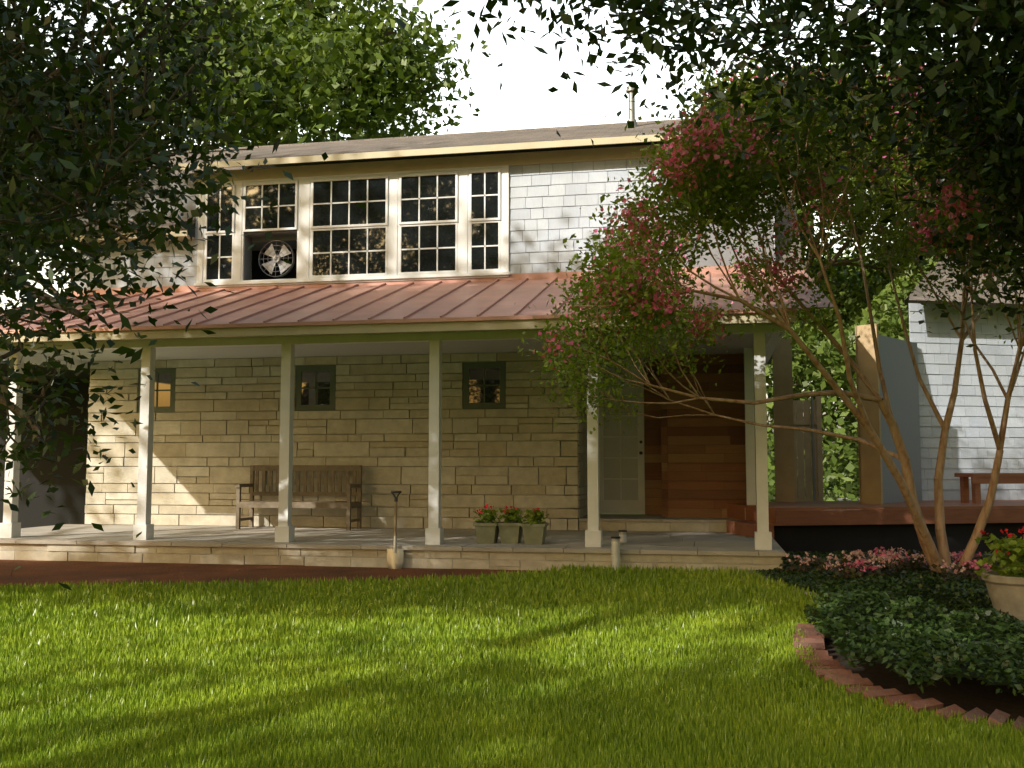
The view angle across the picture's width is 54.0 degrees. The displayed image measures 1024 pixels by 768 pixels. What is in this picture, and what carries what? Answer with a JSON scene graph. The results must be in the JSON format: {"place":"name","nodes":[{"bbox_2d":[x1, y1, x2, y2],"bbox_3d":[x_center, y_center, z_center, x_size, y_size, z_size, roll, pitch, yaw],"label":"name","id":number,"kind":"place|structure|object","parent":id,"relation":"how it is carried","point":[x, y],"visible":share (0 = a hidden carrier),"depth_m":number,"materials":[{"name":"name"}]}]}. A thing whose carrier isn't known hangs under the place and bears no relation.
{"place":"outdoors","nodes":[
{"label":"outdoors","id":0,"kind":"place"},
{"bbox_2d":[0,361,89,527],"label":"recess wall","id":1,"kind":"structure","parent":0,"point":[70,494],"depth_m":20.24,"materials":[{"name":"black paint"}]},
{"bbox_2d":[85,352,587,529],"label":"stone wall","id":2,"kind":"structure","parent":0,"point":[526,480],"depth_m":15.93,"materials":[{"name":"beige stone"}]},
{"bbox_2d":[137,362,505,412],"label":"stone wall windows","id":3,"kind":"structure","parent":2,"relation":"in","point":[484,385],"depth_m":16.08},
{"bbox_2d":[0,521,779,569],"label":"porch base","id":4,"kind":"object","parent":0,"point":[434,558],"visible":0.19,"depth_m":12.43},
{"bbox_2d":[0,521,781,571],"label":"porch stone facing","id":5,"kind":"object","parent":4,"relation":"attached to","point":[83,553],"visible":0.66,"depth_m":12.55,"materials":[{"name":"beige stone"}]},
{"bbox_2d":[0,514,784,555],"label":"porch flagstones","id":6,"kind":"object","parent":4,"relation":"on","point":[668,543],"visible":0.81,"depth_m":13.35,"materials":[{"name":"grey stone"}]},
{"bbox_2d":[235,465,361,530],"bbox_3d":[-3.303,1.752,15.580,1.870,0.980,0.550,-1,-5,11],"label":"porch bench","id":7,"kind":"object","parent":6,"relation":"on","point":[252,504],"visible":0.95,"depth_m":15.71,"materials":[{"name":"brown wood"}]},
{"bbox_2d":[0,324,784,549],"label":"porch beam","id":8,"kind":"structure","parent":6,"relation":"on","point":[764,347],"depth_m":12.97,"materials":[{"name":"white wood"}]},
{"bbox_2d":[0,312,796,342],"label":"porch fascia","id":9,"kind":"structure","parent":8,"relation":"attached to","point":[459,326],"depth_m":12.51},
{"bbox_2d":[0,264,833,333],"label":"porch roof","id":10,"kind":"structure","parent":8,"relation":"on","point":[514,296],"depth_m":13.92,"materials":[{"name":"brown metal"}]},
{"bbox_2d":[75,158,661,288],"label":"shingle wall","id":11,"kind":"structure","parent":10,"relation":"on","point":[532,249],"depth_m":15.61,"materials":[{"name":"white wood"}]},
{"bbox_2d":[194,165,509,287],"bbox_3d":[-2.633,-2.508,16.200,5.320,1.770,0.105,-1,-5,11],"label":"band window","id":12,"kind":"structure","parent":11,"relation":"attached to","point":[437,224],"depth_m":16.12,"materials":[{"name":"white paint"}]},
{"bbox_2d":[77,150,773,279],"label":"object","id":13,"kind":"object","parent":11,"relation":"attached to","point":[259,241],"visible":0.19,"depth_m":16.58,"materials":[{"name":"grey wood"}]},
{"bbox_2d":[252,249,296,279],"bbox_3d":[-3.776,-2.024,17.362,1.520,1.370,0.050,-1,-5,11],"label":"room","id":14,"kind":"object","parent":13,"relation":"attached to","point":[258,273],"visible":0.14,"depth_m":17.42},
{"bbox_2d":[258,240,294,276],"bbox_3d":[-3.867,-2.013,16.521,0.608,0.694,0.089,-1,-5,11],"label":"fan","id":15,"kind":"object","parent":13,"relation":"attached to","point":[276,258],"depth_m":16.51,"materials":[{"name":"grey metal"}]},
{"bbox_2d":[66,144,668,243],"bbox_3d":[-2.397,-2.931,17.243,10.180,1.140,2.600,-1,-5,11],"label":"frieze","id":16,"kind":"object","parent":13,"relation":"attached to","point":[568,156],"visible":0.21,"depth_m":15.99,"materials":[{"name":"beige paint"}]},
{"bbox_2d":[53,118,802,364],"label":"roof","id":17,"kind":"structure","parent":13,"relation":"on","point":[466,139],"depth_m":17.79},
{"bbox_2d":[173,133,680,170],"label":"dormer fascia","id":18,"kind":"structure","parent":17,"relation":"attached to","point":[462,149],"depth_m":15.62,"materials":[{"name":"beige paint"}]},
{"bbox_2d":[626,85,637,126],"bbox_3d":[2.092,-4.828,17.543,0.214,0.790,0.220,-1,-5,11],"label":"roof vent pipe","id":19,"kind":"object","parent":17,"relation":"on","point":[629,91],"visible":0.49,"depth_m":17.50,"materials":[{"name":"grey metal"}]},
{"bbox_2d":[194,178,667,282],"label":"corner boards","id":20,"kind":"object","parent":11,"relation":"attached to","point":[195,262],"visible":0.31,"depth_m":16.68,"materials":[{"name":"white wood"}]},
{"bbox_2d":[643,350,755,517],"bbox_3d":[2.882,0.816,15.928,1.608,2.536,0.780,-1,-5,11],"label":"wooden wall","id":21,"kind":"structure","parent":8,"relation":"on","point":[683,452],"depth_m":15.73,"materials":[{"name":"brown wood"}]},
{"bbox_2d":[473,521,548,544],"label":"flower pots","id":22,"kind":"object","parent":6,"relation":"on","point":[511,533],"visible":0.94,"depth_m":12.62,"materials":[{"name":"beige ceramic"}]},
{"bbox_2d":[473,504,548,524],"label":"flowers","id":23,"kind":"object","parent":22,"relation":"in","point":[511,516],"depth_m":12.68,"materials":[{"name":"green plant"}]},
{"bbox_2d":[35,334,765,361],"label":"porch ceiling","id":24,"kind":"structure","parent":0,"point":[735,345],"depth_m":15.28,"materials":[{"name":"beige wood"}]},
{"bbox_2d":[0,0,1002,453],"label":"sky","id":25,"kind":"structure","parent":0,"point":[524,100],"materials":[{"name":"white"}]},
{"bbox_2d":[598,359,644,513],"bbox_3d":[1.720,0.868,16.584,0.920,2.540,0.130,-1,-5,11],"label":"entry door","id":26,"kind":"structure","parent":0,"point":[621,471],"depth_m":16.55,"materials":[{"name":"white wood"}]},
{"bbox_2d":[392,0,1023,347],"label":"oak","id":27,"kind":"object","parent":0,"point":[952,20],"depth_m":7.25,"materials":[{"name":"green plant"}]},
{"bbox_2d":[518,47,1023,573],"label":"crape myrtle","id":28,"kind":"object","parent":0,"point":[723,186],"depth_m":9.83,"materials":[{"name":"green plant"}]},
{"bbox_2d":[772,492,1004,558],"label":"breezeway path","id":29,"kind":"structure","parent":0,"point":[840,498],"depth_m":36.56,"materials":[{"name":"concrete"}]},
{"bbox_2d":[772,338,823,510],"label":"breezeway gate panels","id":30,"kind":"structure","parent":29,"relation":"on","point":[792,449],"depth_m":16.05,"materials":[{"name":"beige wood"}]},
{"bbox_2d":[811,397,815,500],"bbox_3d":[6.111,1.596,20.368,0.046,2.650,0.046,-3,-5,33],"label":"post","id":31,"kind":"object","parent":29,"relation":"on","point":[813,450],"visible":0.65,"depth_m":20.37,"materials":[{"name":"brown wood"}]},
{"bbox_2d":[721,500,1023,538],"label":"wood deck","id":32,"kind":"structure","parent":29,"relation":"on","point":[796,513],"depth_m":14.21,"materials":[{"name":"brown wood"}]},
{"bbox_2d":[954,473,1023,503],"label":"deck bench","id":33,"kind":"object","parent":32,"relation":"on","point":[978,480],"visible":1,"depth_m":15.32,"materials":[{"name":"brown wood"}]},
{"bbox_2d":[787,560,1023,722],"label":"bed soil","id":34,"kind":"structure","parent":0,"point":[966,694],"depth_m":5.79,"materials":[{"name":"brown soil"}]},
{"bbox_2d":[748,571,817,595],"bbox_3d":[2.855,2.132,10.787,0.384,0.100,4.150,0,-5,-4],"label":"bed edging stone","id":35,"kind":"object","parent":34,"relation":"on","point":[796,588],"visible":0.05,"depth_m":9.78,"materials":[{"name":"brick"}]},
{"bbox_2d":[779,555,1023,685],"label":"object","id":36,"kind":"object","parent":34,"relation":"on","point":[961,666],"visible":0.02,"depth_m":6.25,"materials":[{"name":"green plant"}]},
{"bbox_2d":[755,550,1023,695],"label":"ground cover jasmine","id":37,"kind":"object","parent":36,"relation":"on","point":[1007,659],"visible":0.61,"depth_m":6.35,"materials":[{"name":"green plant"}]},
{"bbox_2d":[779,546,1022,580],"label":"begonia","id":38,"kind":"object","parent":37,"relation":"on","point":[888,568],"depth_m":11.03,"materials":[{"name":"pink plant"}]},
{"bbox_2d":[785,547,965,573],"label":"pink flowers","id":39,"kind":"object","parent":38,"relation":"attached to","point":[855,553],"visible":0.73,"depth_m":11.24,"materials":[{"name":"pink plant"}]},
{"bbox_2d":[981,570,1023,620],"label":"pot","id":40,"kind":"object","parent":36,"relation":"on","point":[1006,593],"visible":0.79,"depth_m":7.63,"materials":[{"name":"ceramic"}]},
{"bbox_2d":[974,526,1023,577],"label":"pot plant","id":41,"kind":"object","parent":40,"relation":"in","point":[1012,562],"depth_m":7.77,"materials":[{"name":"green plant"}]},
{"bbox_2d":[793,623,1023,732],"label":"bed edging bricks","id":42,"kind":"object","parent":34,"relation":"on","point":[814,640],"visible":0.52,"depth_m":5.45,"materials":[{"name":"red brick"}]},
{"label":"lawn","id":43,"kind":"structure","parent":0,"visible":0},
{"bbox_2d":[18,176,75,294],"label":"tree branches","id":44,"kind":"object","parent":43,"relation":"on","point":[55,290],"visible":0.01,"depth_m":34.47,"materials":[{"name":"brown plant"}]},
{"bbox_2d":[0,48,189,285],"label":"tree leaves","id":45,"kind":"object","parent":44,"relation":"on","point":[4,259],"depth_m":35.81,"materials":[{"name":"green plant"}]},
{"bbox_2d":[0,0,406,590],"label":"oak","id":46,"kind":"object","parent":43,"relation":"on","point":[35,161],"depth_m":7.64,"materials":[{"name":"green plant"}]},
{"bbox_2d":[0,560,540,588],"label":"mulch bed","id":47,"kind":"object","parent":43,"relation":"on","point":[32,572],"visible":0.56,"depth_m":11.86,"materials":[{"name":"brown soil"}]},
{"bbox_2d":[158,2,434,145],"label":"tree branches","id":48,"kind":"object","parent":43,"relation":"on","point":[323,130],"visible":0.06,"depth_m":28.47,"materials":[{"name":"green plant"}]},
{"bbox_2d":[46,0,490,167],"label":"tree leaves","id":49,"kind":"object","parent":48,"relation":"on","point":[319,89],"visible":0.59,"depth_m":27.01,"materials":[{"name":"green plant"}]},
{"bbox_2d":[387,491,403,568],"bbox_3d":[-1.419,1.815,12.295,0.212,1.012,0.122,-1,-5,11],"label":"shovel","id":50,"kind":"object","parent":43,"relation":"on","point":[395,556],"visible":0.92,"depth_m":12.24,"materials":[{"name":"grey metal"}]},
{"bbox_2d":[0,563,1023,767],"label":"lawn grass","id":51,"kind":"structure","parent":43,"relation":"on","point":[572,666],"depth_m":5.67,"materials":[{"name":"green plant"}]},
{"bbox_2d":[611,530,626,569],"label":"bollard lights","id":52,"kind":"object","parent":43,"relation":"on","point":[616,541],"visible":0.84,"depth_m":11.69,"materials":[{"name":"white metal"}]},
{"bbox_2d":[770,257,843,392],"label":"tree branches","id":53,"kind":"object","parent":43,"relation":"on","point":[796,383],"depth_m":37.89,"materials":[{"name":"brown plant"}]},
{"bbox_2d":[770,220,891,391],"bbox_3d":[10.798,-2.708,38.642,9.836,7.130,10.565,-3,-5,31],"label":"tree","id":54,"kind":"object","parent":53,"relation":"on","point":[845,299],"visible":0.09,"depth_m":35.54,"materials":[{"name":"green plant"}]},
{"bbox_2d":[842,388,856,490],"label":"tree branches","id":55,"kind":"object","parent":43,"relation":"on","point":[847,416],"depth_m":44.02,"materials":[{"name":"brown plant"}]},
{"bbox_2d":[814,241,908,335],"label":"tree","id":56,"kind":"object","parent":55,"relation":"on","point":[852,274],"visible":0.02,"depth_m":42.74,"materials":[{"name":"green plant"}]},
{"bbox_2d":[766,257,936,500],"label":"shrubs","id":57,"kind":"object","parent":43,"relation":"on","point":[837,469],"visible":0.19,"depth_m":29.04,"materials":[{"name":"green plant"}]},
{"bbox_2d":[784,165,926,334],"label":"tree branches","id":58,"kind":"object","parent":43,"relation":"on","point":[832,262],"visible":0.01,"depth_m":33.15,"materials":[{"name":"brown plant"}]},
{"bbox_2d":[734,32,942,307],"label":"tree leaves","id":59,"kind":"object","parent":58,"relation":"on","point":[876,288],"visible":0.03,"depth_m":33.76,"materials":[{"name":"green plant"}]},
{"bbox_2d":[774,523,1023,557],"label":"deck base","id":60,"kind":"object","parent":43,"relation":"on","point":[828,538],"depth_m":14.17,"materials":[{"name":"black"}]},
{"bbox_2d":[878,330,996,509],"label":"wall","id":61,"kind":"structure","parent":43,"relation":"on","point":[900,378],"depth_m":16.09,"materials":[{"name":"grey paint"}]},
{"bbox_2d":[855,324,882,504],"bbox_3d":[5.401,0.554,15.153,0.335,2.900,0.140,-4,-6,43],"label":"wing wall end board","id":62,"kind":"object","parent":61,"relation":"attached to","point":[870,478],"visible":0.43,"depth_m":15.10,"materials":[{"name":"beige wood"}]},
{"bbox_2d":[903,216,1023,306],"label":"building roof","id":63,"kind":"structure","parent":61,"relation":"on","point":[920,297],"depth_m":16.80,"materials":[{"name":"metal"}]},
{"bbox_2d":[909,303,1023,499],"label":"building shingles","id":64,"kind":"object","parent":61,"relation":"attached to","point":[971,446],"visible":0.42,"depth_m":16.90,"materials":[{"name":"white wood"}]}
]}

